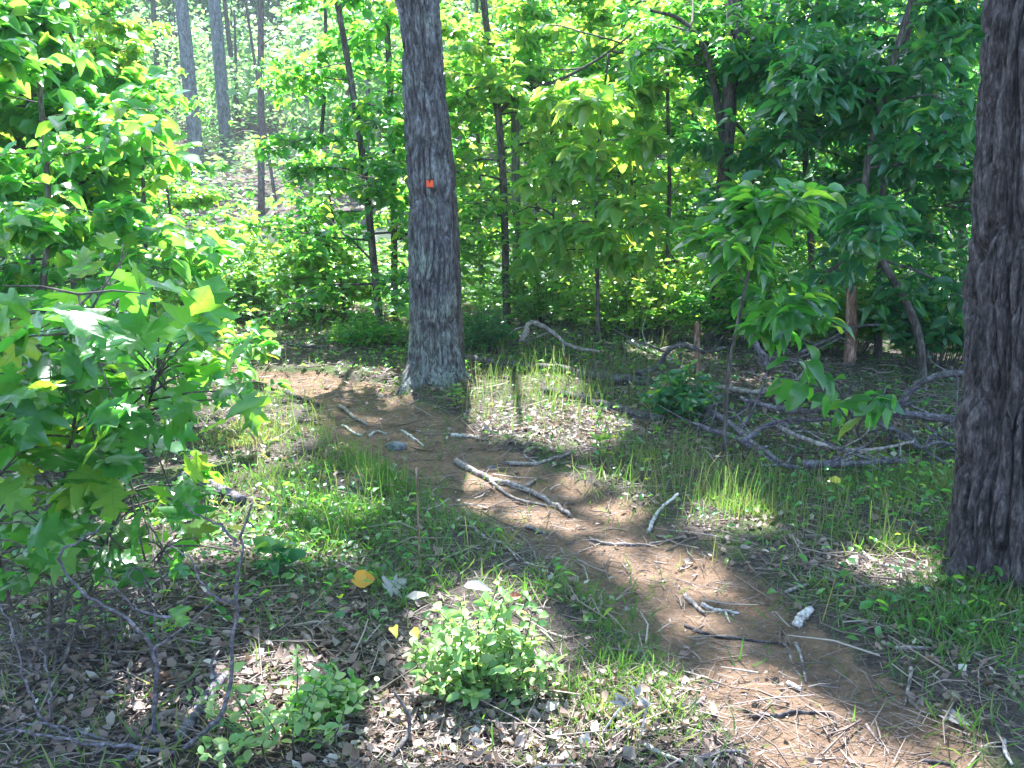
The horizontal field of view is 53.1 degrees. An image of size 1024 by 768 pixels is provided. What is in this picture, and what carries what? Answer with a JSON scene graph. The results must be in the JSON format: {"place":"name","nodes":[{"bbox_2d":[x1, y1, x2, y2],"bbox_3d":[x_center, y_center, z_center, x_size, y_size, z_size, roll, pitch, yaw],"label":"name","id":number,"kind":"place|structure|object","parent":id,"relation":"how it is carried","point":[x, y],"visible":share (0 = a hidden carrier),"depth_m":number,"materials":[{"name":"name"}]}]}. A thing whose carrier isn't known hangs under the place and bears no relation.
{"place":"outdoors","nodes":[
{"label":"outdoors","id":0,"kind":"place"},
{"bbox_2d":[0,44,1023,767],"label":"ground","id":1,"kind":"structure","parent":0,"point":[714,624],"depth_m":3.91,"materials":[{"name":"soil"}]},
{"bbox_2d":[37,0,157,289],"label":"sapling","id":2,"kind":"object","parent":1,"relation":"on","point":[131,52],"visible":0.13,"depth_m":7.04,"materials":[{"name":"green plant"}]},
{"bbox_2d":[0,0,200,289],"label":"sapling","id":3,"kind":"object","parent":1,"relation":"on","point":[38,22],"visible":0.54,"depth_m":5.89,"materials":[{"name":"green plant"}]},
{"bbox_2d":[0,0,204,263],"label":"sapling","id":4,"kind":"object","parent":1,"relation":"on","point":[159,201],"visible":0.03,"depth_m":9.22,"materials":[{"name":"green plant"}]},
{"bbox_2d":[23,0,188,287],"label":"sapling","id":5,"kind":"object","parent":1,"relation":"on","point":[105,10],"visible":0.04,"depth_m":11.13,"materials":[{"name":"green plant"}]},
{"bbox_2d":[0,502,255,755],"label":"bare shrub","id":6,"kind":"object","parent":1,"relation":"on","point":[154,656],"visible":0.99,"depth_m":2.69,"materials":[{"name":"wood"}]},
{"bbox_2d":[12,8,247,305],"bbox_3d":[-4.232,-2.961,10.220,3.038,4.647,2.498,-5,14,-19],"label":"sapling","id":7,"kind":"object","parent":1,"relation":"on","point":[162,89],"visible":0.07,"depth_m":10.49,"materials":[{"name":"green plant"}]},
{"bbox_2d":[85,0,181,110],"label":"tree","id":8,"kind":"object","parent":1,"relation":"on","point":[136,14],"visible":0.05,"depth_m":39.38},
{"bbox_2d":[0,231,271,677],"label":"maple sapling","id":9,"kind":"object","parent":1,"relation":"on","point":[57,398],"visible":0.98,"depth_m":2.98,"materials":[{"name":"green plant"}]},
{"bbox_2d":[12,13,276,283],"bbox_3d":[-5.309,-4.098,11.376,3.595,6.585,3.719,7,15,27],"label":"sapling","id":10,"kind":"object","parent":1,"relation":"on","point":[194,105],"visible":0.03,"depth_m":12.43,"materials":[{"name":"green plant"}]},
{"bbox_2d":[0,23,293,410],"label":"sapling","id":11,"kind":"object","parent":1,"relation":"on","point":[32,224],"visible":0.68,"depth_m":5.02,"materials":[{"name":"green plant"}]},
{"bbox_2d":[25,124,282,387],"bbox_3d":[-2.264,-0.765,6.478,1.514,1.727,1.963,0,14,0],"label":"sapling","id":12,"kind":"object","parent":1,"relation":"on","point":[249,354],"visible":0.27,"depth_m":6.40,"materials":[{"name":"green plant"}]},
{"bbox_2d":[114,0,197,64],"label":"tree","id":13,"kind":"object","parent":1,"relation":"on","point":[146,2],"visible":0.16,"depth_m":48.33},
{"bbox_2d":[132,0,209,85],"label":"tree","id":14,"kind":"object","parent":1,"relation":"on","point":[169,12],"visible":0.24,"depth_m":52.59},
{"bbox_2d":[130,0,244,118],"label":"tree","id":15,"kind":"object","parent":1,"relation":"on","point":[196,8],"visible":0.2,"depth_m":43.30,"materials":[{"name":"green plant"}]},
{"bbox_2d":[174,0,205,180],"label":"pine tree","id":16,"kind":"object","parent":1,"relation":"on","point":[189,82],"visible":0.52,"depth_m":30.52,"materials":[{"name":"wood"}]},
{"bbox_2d":[121,174,264,331],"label":"sapling","id":17,"kind":"object","parent":1,"relation":"on","point":[196,199],"visible":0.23,"depth_m":9.15,"materials":[{"name":"green plant"}]},
{"bbox_2d":[144,24,256,146],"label":"tree","id":18,"kind":"object","parent":1,"relation":"on","point":[207,105],"visible":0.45,"depth_m":37.65,"materials":[{"name":"green plant"}]},
{"bbox_2d":[174,650,227,742],"bbox_3d":[-0.840,0.900,2.936,0.146,0.125,0.377,0,14,0],"label":"log","id":19,"kind":"object","parent":1,"relation":"on","point":[192,720],"visible":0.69,"depth_m":2.88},
{"bbox_2d":[179,471,246,505],"bbox_3d":[-1.395,0.468,4.763,0.521,0.115,0.063,12,18,42],"label":"log","id":20,"kind":"object","parent":1,"relation":"on","point":[238,497],"visible":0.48,"depth_m":4.65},
{"bbox_2d":[208,0,233,155],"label":"pine tree","id":21,"kind":"object","parent":1,"relation":"on","point":[220,69],"visible":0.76,"depth_m":36.27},
{"bbox_2d":[222,0,242,140],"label":"tree","id":22,"kind":"object","parent":1,"relation":"on","point":[230,53],"visible":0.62,"depth_m":40.06,"materials":[{"name":"grey plant"}]},
{"bbox_2d":[192,0,278,100],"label":"tree","id":23,"kind":"object","parent":1,"relation":"on","point":[229,2],"visible":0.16,"depth_m":48.56,"materials":[{"name":"green plant"}]},
{"bbox_2d":[171,6,300,129],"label":"tree","id":24,"kind":"object","parent":1,"relation":"on","point":[250,82],"visible":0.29,"depth_m":41.74,"materials":[{"name":"green plant"}]},
{"bbox_2d":[193,0,292,64],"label":"tree","id":25,"kind":"object","parent":1,"relation":"on","point":[255,3],"visible":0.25,"depth_m":54.57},
{"bbox_2d":[195,6,315,114],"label":"tree","id":26,"kind":"object","parent":1,"relation":"on","point":[242,46],"visible":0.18,"depth_m":45.50,"materials":[{"name":"green plant"}]},
{"bbox_2d":[228,0,290,214],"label":"tree","id":27,"kind":"object","parent":1,"relation":"on","point":[261,133],"visible":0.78,"depth_m":26.61,"materials":[{"name":"grey plant"}]},
{"bbox_2d":[244,0,276,200],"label":"tree","id":28,"kind":"object","parent":1,"relation":"on","point":[255,70],"visible":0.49,"depth_m":27.75,"materials":[{"name":"grey plant"}]},
{"bbox_2d":[195,202,335,319],"bbox_3d":[-2.519,-1.189,9.949,1.751,1.142,1.109,0,14,0],"label":"shrub","id":29,"kind":"object","parent":1,"relation":"on","point":[242,283],"visible":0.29,"depth_m":9.82,"materials":[{"name":"green plant"}]},
{"bbox_2d":[252,536,306,579],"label":"seedling","id":30,"kind":"object","parent":1,"relation":"on","point":[267,544],"visible":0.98,"depth_m":3.83,"materials":[{"name":"green plant"}]},
{"bbox_2d":[186,643,378,767],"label":"seedling clump","id":31,"kind":"object","parent":1,"relation":"on","point":[317,705],"visible":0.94,"depth_m":2.71,"materials":[{"name":"green plant"}]},
{"bbox_2d":[264,59,352,144],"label":"tree","id":32,"kind":"object","parent":1,"relation":"on","point":[318,116],"visible":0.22,"depth_m":38.48,"materials":[{"name":"green plant"}]},
{"bbox_2d":[250,0,384,229],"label":"sapling","id":33,"kind":"object","parent":1,"relation":"on","point":[360,69],"visible":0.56,"depth_m":10.68,"materials":[{"name":"green plant"}]},
{"bbox_2d":[266,175,384,319],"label":"sapling","id":34,"kind":"object","parent":1,"relation":"on","point":[342,255],"visible":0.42,"depth_m":9.33,"materials":[{"name":"green plant"}]},
{"bbox_2d":[285,658,366,732],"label":"seedling clump","id":35,"kind":"object","parent":1,"relation":"on","point":[301,695],"visible":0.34,"depth_m":2.85,"materials":[{"name":"green plant"}]},
{"bbox_2d":[264,0,398,157],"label":"tree","id":36,"kind":"object","parent":1,"relation":"on","point":[314,121],"visible":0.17,"depth_m":32.02,"materials":[{"name":"green plant"}]},
{"bbox_2d":[244,0,444,149],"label":"tree","id":37,"kind":"object","parent":1,"relation":"on","point":[247,50],"visible":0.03,"depth_m":35.23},
{"bbox_2d":[226,0,469,176],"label":"tree","id":38,"kind":"object","parent":1,"relation":"on","point":[309,24],"visible":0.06,"depth_m":28.00,"materials":[{"name":"plant"}]},
{"bbox_2d":[215,0,508,333],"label":"sapling","id":39,"kind":"object","parent":1,"relation":"on","point":[363,125],"visible":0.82,"depth_m":8.28,"materials":[{"name":"green plant"}]},
{"bbox_2d":[321,305,408,346],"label":"weed clump","id":40,"kind":"object","parent":1,"relation":"on","point":[370,332],"visible":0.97,"depth_m":7.93,"materials":[{"name":"green plant"}]},
{"bbox_2d":[382,574,406,597],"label":"fallen leaf","id":41,"kind":"object","parent":1,"relation":"on","point":[388,585],"visible":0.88,"depth_m":3.68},
{"bbox_2d":[268,0,528,315],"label":"sapling","id":42,"kind":"object","parent":1,"relation":"on","point":[390,71],"visible":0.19,"depth_m":9.48,"materials":[{"name":"green plant"}]},
{"bbox_2d":[387,690,411,757],"bbox_3d":[-0.316,0.912,2.727,0.051,0.154,0.114,6,15,24],"label":"stick","id":43,"kind":"object","parent":1,"relation":"on","point":[403,741],"visible":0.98,"depth_m":2.76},
{"bbox_2d":[394,0,471,395],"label":"oak tree","id":44,"kind":"object","parent":1,"relation":"on","point":[434,352],"visible":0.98,"depth_m":6.49,"materials":[{"name":"grey plant"}]},
{"bbox_2d":[444,75,465,368],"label":"dead tree","id":45,"kind":"object","parent":1,"relation":"on","point":[456,237],"visible":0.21,"depth_m":6.85,"materials":[{"name":"wood"}]},
{"bbox_2d":[358,0,587,287],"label":"sapling","id":46,"kind":"object","parent":1,"relation":"on","point":[488,149],"visible":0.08,"depth_m":11.77,"materials":[{"name":"green plant"}]},
{"bbox_2d":[402,581,566,711],"bbox_3d":[-0.076,0.773,2.981,0.449,0.345,0.422,7,15,28],"label":"honeysuckle bush","id":47,"kind":"object","parent":1,"relation":"on","point":[483,654],"visible":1,"depth_m":2.95,"materials":[{"name":"green plant"}]},
{"bbox_2d":[7,232,967,329],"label":"undergrowth","id":48,"kind":"object","parent":1,"relation":"on","point":[491,301],"visible":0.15,"depth_m":9.44,"materials":[{"name":"green plant"}]},
{"bbox_2d":[462,301,517,353],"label":"fern shrub","id":49,"kind":"object","parent":1,"relation":"on","point":[494,332],"visible":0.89,"depth_m":7.60,"materials":[{"name":"green plant"}]},
{"bbox_2d":[381,0,621,313],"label":"sapling","id":50,"kind":"object","parent":1,"relation":"on","point":[518,127],"visible":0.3,"depth_m":9.02,"materials":[{"name":"green plant"}]},
{"bbox_2d":[0,303,1023,767],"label":"dead leaves","id":51,"kind":"object","parent":1,"relation":"on","point":[346,749],"visible":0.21,"depth_m":3.20,"materials":[{"name":"brown plant"}]},
{"bbox_2d":[0,322,1023,767],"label":"twig litter","id":52,"kind":"object","parent":1,"relation":"on","point":[414,714],"visible":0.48,"depth_m":3.47,"materials":[{"name":"dead wood"},{"name":"bark"}]},
{"bbox_2d":[0,313,1023,767],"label":"pine needles","id":53,"kind":"object","parent":1,"relation":"on","point":[544,699],"visible":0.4,"depth_m":3.48,"materials":[{"name":"plant"}]},
{"bbox_2d":[0,320,1023,646],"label":"ground cover","id":54,"kind":"object","parent":1,"relation":"on","point":[558,566],"visible":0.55,"depth_m":4.28,"materials":[{"name":"green plant"}]},
{"bbox_2d":[454,458,571,516],"bbox_3d":[0.044,0.485,4.966,0.258,0.047,0.968,-8,15,-28],"label":"stick","id":55,"kind":"object","parent":1,"relation":"on","point":[464,465],"visible":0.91,"depth_m":4.93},
{"bbox_2d":[146,104,888,214],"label":"hillside leaves","id":56,"kind":"object","parent":1,"relation":"on","point":[288,209],"visible":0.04,"depth_m":32.61,"materials":[{"name":"brown plant"}]},
{"bbox_2d":[458,6,592,293],"bbox_3d":[0.164,-3.377,12.622,2.242,5.366,2.758,6,15,24],"label":"sapling","id":57,"kind":"object","parent":1,"relation":"on","point":[531,197],"visible":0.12,"depth_m":12.39,"materials":[{"name":"green plant"}]},
{"bbox_2d":[150,63,919,213],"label":"hillside undergrowth","id":58,"kind":"object","parent":1,"relation":"on","point":[235,149],"visible":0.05,"depth_m":31.99,"materials":[{"name":"plant"}]},
{"bbox_2d":[348,0,723,326],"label":"sapling","id":59,"kind":"object","parent":1,"relation":"on","point":[497,82],"visible":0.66,"depth_m":8.34,"materials":[{"name":"green plant"}]},
{"bbox_2d":[488,254,600,329],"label":"shrub","id":60,"kind":"object","parent":1,"relation":"on","point":[526,301],"visible":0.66,"depth_m":8.84,"materials":[{"name":"green plant"}]},
{"bbox_2d":[510,319,599,355],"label":"fallen branch","id":61,"kind":"object","parent":1,"relation":"on","point":[526,327],"visible":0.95,"depth_m":7.46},
{"bbox_2d":[464,354,651,385],"bbox_3d":[0.291,-0.091,7.038,1.452,0.106,0.132,8,16,30],"label":"log","id":62,"kind":"object","parent":1,"relation":"on","point":[625,378],"visible":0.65,"depth_m":6.99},
{"bbox_2d":[166,319,960,621],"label":"tall grass","id":63,"kind":"structure","parent":1,"relation":"on","point":[647,472],"depth_m":4.89,"materials":[{"name":"plant"}]},
{"bbox_2d":[447,0,697,300],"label":"sapling","id":64,"kind":"object","parent":1,"relation":"on","point":[614,131],"visible":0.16,"depth_m":9.66,"materials":[{"name":"green plant"}]},
{"bbox_2d":[505,0,683,287],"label":"sapling","id":65,"kind":"object","parent":1,"relation":"on","point":[563,49],"visible":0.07,"depth_m":11.80,"materials":[{"name":"green plant"}]},
{"bbox_2d":[507,54,693,340],"bbox_3d":[0.677,-1.359,7.763,1.437,2.208,1.258,0,14,0],"label":"sapling","id":66,"kind":"object","parent":1,"relation":"on","point":[596,102],"visible":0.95,"depth_m":7.61,"materials":[{"name":"green plant"}]},
{"bbox_2d":[543,386,664,421],"bbox_3d":[0.521,0.131,6.186,0.113,0.098,0.993,-11,17,-39],"label":"log","id":67,"kind":"object","parent":1,"relation":"on","point":[636,413],"visible":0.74,"depth_m":6.09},
{"bbox_2d":[590,405,617,465],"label":"seedling","id":68,"kind":"object","parent":1,"relation":"on","point":[600,438],"visible":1,"depth_m":5.11,"materials":[{"name":"green plant"}]},
{"bbox_2d":[473,0,757,290],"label":"sapling","id":69,"kind":"object","parent":1,"relation":"on","point":[567,56],"visible":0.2,"depth_m":9.83,"materials":[{"name":"green plant"}]},
{"bbox_2d":[253,369,985,767],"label":"grit","id":70,"kind":"object","parent":1,"relation":"on","point":[681,615],"visible":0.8,"depth_m":3.56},
{"bbox_2d":[524,1,717,284],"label":"sapling","id":71,"kind":"object","parent":1,"relation":"on","point":[674,124],"visible":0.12,"depth_m":10.89,"materials":[{"name":"green plant"}]},
{"bbox_2d":[598,684,654,740],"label":"wilted sprig","id":72,"kind":"object","parent":1,"relation":"on","point":[620,700],"visible":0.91,"depth_m":2.76,"materials":[{"name":"grey plant"}]},
{"bbox_2d":[551,232,711,338],"bbox_3d":[0.991,-0.799,8.298,1.339,0.882,0.839,0,14,0],"label":"shrub","id":73,"kind":"object","parent":1,"relation":"on","point":[659,309],"visible":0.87,"depth_m":8.24,"materials":[{"name":"green plant"}]},
{"bbox_2d":[550,0,777,297],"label":"sapling","id":74,"kind":"object","parent":1,"relation":"on","point":[645,122],"visible":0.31,"depth_m":9.21,"materials":[{"name":"green plant"}]},
{"bbox_2d":[614,318,725,389],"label":"fallen branch","id":75,"kind":"object","parent":1,"relation":"on","point":[641,372],"visible":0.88,"depth_m":6.73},
{"bbox_2d":[638,354,721,420],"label":"weed clump","id":76,"kind":"object","parent":1,"relation":"on","point":[685,399],"visible":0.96,"depth_m":5.89,"materials":[{"name":"green plant"}]},
{"bbox_2d":[585,17,819,293],"bbox_3d":[2.279,-3.015,11.868,3.243,4.515,3.120,0,14,0],"label":"sapling","id":77,"kind":"object","parent":1,"relation":"on","point":[698,211],"visible":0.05,"depth_m":11.76,"materials":[{"name":"green plant"}]},
{"bbox_2d":[659,400,802,478],"bbox_3d":[1.123,0.345,5.312,0.234,0.424,1.114,-5,14,-19],"label":"fallen branch","id":78,"kind":"object","parent":1,"relation":"on","point":[710,429],"visible":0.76,"depth_m":5.37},
{"bbox_2d":[669,233,803,344],"bbox_3d":[1.861,-0.755,8.057,1.256,0.922,0.834,0,14,0],"label":"shrub","id":79,"kind":"object","parent":1,"relation":"on","point":[711,315],"visible":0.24,"depth_m":7.97,"materials":[{"name":"green plant"}]},
{"bbox_2d":[700,358,782,463],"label":"fallen branch","id":80,"kind":"object","parent":1,"relation":"on","point":[737,429],"visible":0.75,"depth_m":5.42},
{"bbox_2d":[657,0,836,284],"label":"sapling","id":81,"kind":"object","parent":1,"relation":"on","point":[706,229],"visible":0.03,"depth_m":11.62,"materials":[{"name":"green plant"}]},
{"bbox_2d":[715,367,807,406],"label":"fallen branch","id":82,"kind":"object","parent":1,"relation":"on","point":[743,390],"visible":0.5,"depth_m":6.14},
{"bbox_2d":[750,332,839,371],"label":"fallen branch","id":83,"kind":"object","parent":82,"relation":"on","point":[763,355],"visible":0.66,"depth_m":6.00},
{"bbox_2d":[669,177,854,452],"bbox_3d":[1.263,-0.311,5.227,0.888,1.453,1.093,0,14,0],"label":"sapling","id":84,"kind":"object","parent":1,"relation":"on","point":[752,211],"visible":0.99,"depth_m":5.02,"materials":[{"name":"green plant"}]},
{"bbox_2d":[764,342,904,443],"bbox_3d":[1.588,0.042,5.191,0.683,0.520,0.519,0,14,0],"label":"leafy bough","id":85,"kind":"object","parent":84,"relation":"attached to","point":[801,390],"visible":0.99,"depth_m":5.08,"materials":[{"name":"green plant"}]},
{"bbox_2d":[594,0,932,339],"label":"sapling","id":86,"kind":"object","parent":1,"relation":"on","point":[731,18],"visible":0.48,"depth_m":7.78,"materials":[{"name":"green plant"}]},
{"bbox_2d":[647,0,905,286],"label":"sapling","id":87,"kind":"object","parent":1,"relation":"on","point":[685,216],"visible":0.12,"depth_m":10.62,"materials":[{"name":"green plant"}]},
{"bbox_2d":[731,352,854,405],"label":"fallen branch","id":88,"kind":"object","parent":1,"relation":"on","point":[735,396],"visible":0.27,"depth_m":6.25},
{"bbox_2d":[752,709,836,737],"bbox_3d":[0.821,0.969,2.979,0.238,0.038,0.111,4,14,15],"label":"stick","id":89,"kind":"object","parent":1,"relation":"on","point":[786,713],"visible":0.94,"depth_m":2.99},
{"bbox_2d":[670,0,976,268],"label":"sapling","id":90,"kind":"object","parent":1,"relation":"on","point":[854,161],"visible":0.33,"depth_m":7.82,"materials":[{"name":"green plant"}]},
{"bbox_2d":[689,0,983,357],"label":"sapling","id":91,"kind":"object","parent":1,"relation":"on","point":[799,139],"visible":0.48,"depth_m":6.87,"materials":[{"name":"green plant"}]},
{"bbox_2d":[798,316,878,354],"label":"fallen branch","id":92,"kind":"object","parent":1,"relation":"on","point":[831,338],"visible":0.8,"depth_m":6.51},
{"bbox_2d":[694,0,985,379],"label":"sapling","id":93,"kind":"object","parent":1,"relation":"on","point":[871,226],"visible":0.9,"depth_m":6.23,"materials":[{"name":"green plant"}]},
{"bbox_2d":[772,416,913,475],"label":"fallen branch","id":94,"kind":"object","parent":1,"relation":"on","point":[809,440],"visible":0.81,"depth_m":5.08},
{"bbox_2d":[696,382,832,444],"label":"fallen branch","id":95,"kind":"object","parent":94,"relation":"on","point":[752,434],"visible":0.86,"depth_m":5.37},
{"bbox_2d":[768,238,921,356],"bbox_3d":[2.472,-0.646,7.644,1.278,0.904,0.834,0,14,0],"label":"shrub","id":96,"kind":"object","parent":1,"relation":"on","point":[865,333],"visible":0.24,"depth_m":7.56,"materials":[{"name":"green plant"}]},
{"bbox_2d":[843,284,857,363],"bbox_3d":[2.420,-0.406,7.310,0.111,0.625,0.095,0,14,0],"label":"broken stub","id":97,"kind":"object","parent":1,"relation":"on","point":[849,355],"visible":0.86,"depth_m":7.28,"materials":[{"name":"brown wood"}]},
{"bbox_2d":[801,427,906,472],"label":"fallen branch","id":98,"kind":"object","parent":1,"relation":"on","point":[835,462],"visible":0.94,"depth_m":4.94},
{"bbox_2d":[729,0,978,286],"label":"sapling","id":99,"kind":"object","parent":1,"relation":"on","point":[796,240],"visible":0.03,"depth_m":10.18,"materials":[{"name":"green plant"}]},
{"bbox_2d":[771,4,967,292],"bbox_3d":[3.972,-3.211,11.749,3.156,4.879,3.523,0,14,0],"label":"sapling","id":100,"kind":"object","parent":1,"relation":"on","point":[933,231],"visible":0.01,"depth_m":11.57,"materials":[{"name":"green plant"}]},
{"bbox_2d":[803,0,980,329],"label":"sapling","id":101,"kind":"object","parent":1,"relation":"on","point":[880,14],"visible":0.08,"depth_m":7.54,"materials":[{"name":"green plant"}]},
{"bbox_2d":[825,0,983,274],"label":"sapling","id":102,"kind":"object","parent":1,"relation":"on","point":[928,241],"visible":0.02,"depth_m":11.13,"materials":[{"name":"green plant"}]},
{"bbox_2d":[863,416,954,469],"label":"fallen branch","id":103,"kind":"object","parent":1,"relation":"on","point":[894,430],"visible":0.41,"depth_m":5.36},
{"bbox_2d":[739,387,955,432],"bbox_3d":[1.823,0.117,5.463,1.218,0.264,0.272,5,14,20],"label":"fallen branch","id":104,"kind":"object","parent":103,"relation":"on","point":[934,417],"visible":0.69,"depth_m":5.38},
{"bbox_2d":[853,350,962,427],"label":"fallen branch","id":105,"kind":"object","parent":104,"relation":"on","point":[918,384],"visible":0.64,"depth_m":5.28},
{"bbox_2d":[858,225,969,369],"bbox_3d":[3.000,-0.593,7.136,1.158,1.017,0.742,0,14,0],"label":"shrub","id":106,"kind":"object","parent":1,"relation":"on","point":[896,325],"visible":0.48,"depth_m":7.10,"materials":[{"name":"green plant"}]},
{"bbox_2d":[884,424,955,455],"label":"fallen branch","id":107,"kind":"object","parent":1,"relation":"on","point":[906,439],"visible":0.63,"depth_m":5.26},
{"bbox_2d":[929,0,1023,599],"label":"oak tree","id":108,"kind":"object","parent":1,"relation":"on","point":[986,518],"visible":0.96,"depth_m":3.59,"materials":[{"name":"brown plant"}]},
{"bbox_2d":[0,309,1023,767],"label":"grass","id":109,"kind":"structure","parent":0,"point":[624,659],"depth_m":3.97,"materials":[{"name":"plant"}]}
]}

